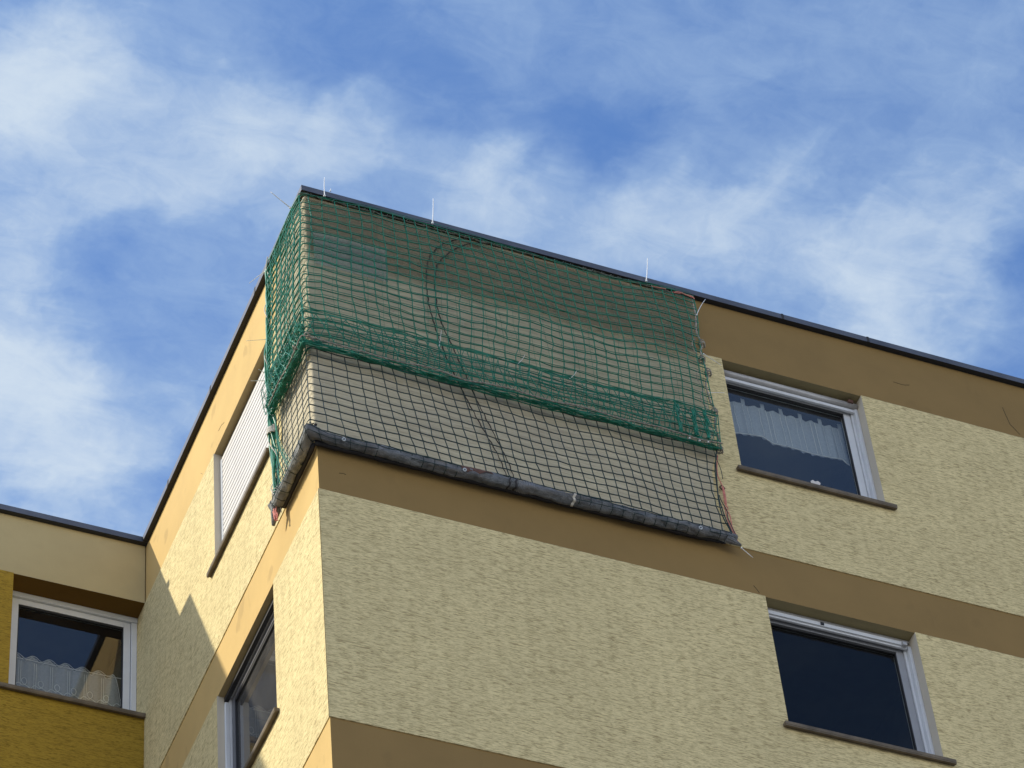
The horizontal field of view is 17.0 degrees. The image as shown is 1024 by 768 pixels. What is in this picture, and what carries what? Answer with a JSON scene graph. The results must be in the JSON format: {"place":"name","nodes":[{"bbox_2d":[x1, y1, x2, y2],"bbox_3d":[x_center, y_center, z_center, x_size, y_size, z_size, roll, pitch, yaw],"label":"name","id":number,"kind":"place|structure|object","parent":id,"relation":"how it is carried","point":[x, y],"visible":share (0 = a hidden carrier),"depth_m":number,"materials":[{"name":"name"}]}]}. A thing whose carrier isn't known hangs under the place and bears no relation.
{"place":"outdoors","nodes":[
{"label":"outdoors","id":0,"kind":"place"},
{"bbox_2d":[0,0,1023,536],"label":"sky","id":1,"kind":"structure","parent":0,"point":[852,166],"materials":[{"name":"blue"}]},
{"label":"ground","id":2,"kind":"structure","parent":0,"visible":0},
{"bbox_2d":[136,185,1023,767],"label":"apartment building","id":3,"kind":"structure","parent":2,"relation":"on","point":[864,609],"depth_m":26.60,"materials":[{"name":"beige paint"}]},
{"bbox_2d":[0,504,147,767],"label":"house wing","id":4,"kind":"structure","parent":3,"relation":"attached to","point":[72,593],"depth_m":29.80,"materials":[{"name":"painted plaster"},{"name":"dark metal roof edging"}]},
{"bbox_2d":[0,591,145,718],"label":"window","id":5,"kind":"structure","parent":4,"relation":"in","point":[60,632],"depth_m":30.25,"materials":[{"name":"white plastic"}]},
{"bbox_2d":[16,653,120,705],"bbox_3d":[-3.791,2.648,29.181,1.112,0.740,0.022,14,-52,-17],"label":"curtain","id":6,"kind":"object","parent":5,"relation":"hanging from","point":[59,666],"visible":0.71,"depth_m":29.32,"materials":[{"name":"white fabric"}]},
{"bbox_2d":[206,366,320,577],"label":"window","id":7,"kind":"structure","parent":3,"relation":"in","point":[246,453],"depth_m":27.99,"materials":[{"name":"white plastic"}]},
{"bbox_2d":[224,551,329,767],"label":"window","id":8,"kind":"structure","parent":3,"relation":"in","point":[251,711],"depth_m":26.55,"materials":[{"name":"grey glass"}]},
{"bbox_2d":[272,192,691,298],"bbox_3d":[-0.233,-0.899,28.572,3.513,0.043,0.703,14,-52,-17],"label":"rope","id":9,"kind":"object","parent":3,"relation":"attached to","point":[475,239],"visible":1,"depth_m":28.30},
{"bbox_2d":[261,193,721,496],"bbox_3d":[-0.164,0.088,27.488,3.612,3.030,0.948,14,-52,-17],"label":"green net","id":10,"kind":"object","parent":9,"relation":"hanging from","point":[273,374],"visible":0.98,"depth_m":27.40,"materials":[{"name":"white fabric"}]},
{"bbox_2d":[264,256,281,512],"bbox_3d":[-1.906,0.005,27.144,0.100,3.004,0.154,29,-57,-27],"label":"rope","id":11,"kind":"object","parent":10,"relation":"attached to","point":[270,429],"visible":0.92,"depth_m":26.69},
{"bbox_2d":[268,332,722,443],"bbox_3d":[-0.114,0.306,27.100,3.586,0.088,0.767,14,-52,-17],"label":"rope","id":12,"kind":"object","parent":10,"relation":"attached to","point":[294,350],"visible":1,"depth_m":26.74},
{"bbox_2d":[270,347,732,538],"bbox_3d":[-0.093,0.718,26.719,3.555,1.134,0.852,14,-52,-17],"label":"dark net","id":13,"kind":"object","parent":10,"relation":"attached to","point":[531,441],"visible":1,"depth_m":26.48,"materials":[{"name":"black fabric"}]},
{"bbox_2d":[267,427,314,525],"bbox_3d":[-1.642,0.693,25.826,0.137,0.252,0.862,14,-52,-17],"label":"padded roll","id":14,"kind":"object","parent":13,"relation":"attached to","point":[307,445],"visible":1,"depth_m":25.82,"materials":[{"name":"grey fabric"}]},
{"bbox_2d":[270,500,277,520],"bbox_3d":[-1.801,0.959,26.022,0.051,0.295,0.091,14,-52,-17],"label":"cord","id":15,"kind":"object","parent":14,"relation":"attached to","point":[275,513],"visible":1,"depth_m":25.95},
{"bbox_2d":[305,424,741,546],"bbox_3d":[0.105,0.791,26.154,3.600,0.161,0.142,14,-52,-17],"label":"padded roll","id":16,"kind":"object","parent":13,"relation":"attached to","point":[488,479],"visible":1,"depth_m":26.08,"materials":[{"name":"plastic"}]},
{"bbox_2d":[713,448,735,533],"bbox_3d":[1.657,0.880,27.024,0.107,1.062,0.038,18,-53,-20],"label":"cord","id":17,"kind":"object","parent":13,"relation":"attached to","point":[718,496],"visible":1,"depth_m":26.98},
{"bbox_2d":[652,286,694,298],"bbox_3d":[1.352,-0.771,28.829,0.395,0.046,0.029,14,-52,-17],"label":"cord","id":18,"kind":"object","parent":10,"relation":"attached to","point":[676,292],"visible":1,"depth_m":28.85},
{"bbox_2d":[691,299,723,454],"bbox_3d":[1.564,-0.096,28.145,0.157,1.946,0.068,14,-52,-17],"label":"rope","id":19,"kind":"object","parent":10,"relation":"attached to","point":[708,376],"visible":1,"depth_m":28.16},
{"bbox_2d":[277,197,724,541],"bbox_3d":[-0.120,0.119,27.521,3.488,2.990,0.768,14,-52,-17],"label":"fabric sheet","id":20,"kind":"object","parent":3,"relation":"attached to","point":[470,435],"visible":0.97,"depth_m":26.98,"materials":[{"name":"beige"}]},
{"bbox_2d":[425,238,513,476],"bbox_3d":[-0.358,-0.277,27.195,0.622,2.940,0.014,14,-52,-17],"label":"cable","id":21,"kind":"object","parent":20,"relation":"attached to","point":[451,343],"visible":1,"depth_m":27.24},
{"bbox_2d":[724,370,896,509],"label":"window","id":22,"kind":"structure","parent":3,"relation":"in","point":[758,457],"depth_m":28.84,"materials":[{"name":"white plastic"}]},
{"bbox_2d":[728,393,849,465],"bbox_3d":[2.271,0.373,28.573,1.260,0.544,0.024,14,-52,-17],"label":"curtain","id":23,"kind":"object","parent":22,"relation":"hanging from","point":[812,438],"visible":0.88,"depth_m":28.59,"materials":[{"name":"white fabric"}]},
{"bbox_2d":[767,607,956,765],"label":"window","id":24,"kind":"structure","parent":3,"relation":"in","point":[840,682],"depth_m":27.19,"materials":[{"name":"glass"}]},
{"bbox_3d":[1.664,0.821,27.173,0.052,0.051,0.019,14,-52,-17],"label":"ring hook","id":25,"kind":"object","parent":3,"relation":"attached to","visible":0},
{"bbox_2d":[716,455,737,540],"bbox_3d":[1.691,0.912,27.043,0.078,1.042,0.036,-18,-49,10],"label":"cord","id":26,"kind":"object","parent":25,"relation":"hanging from","point":[725,500],"visible":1,"depth_m":27.02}
]}

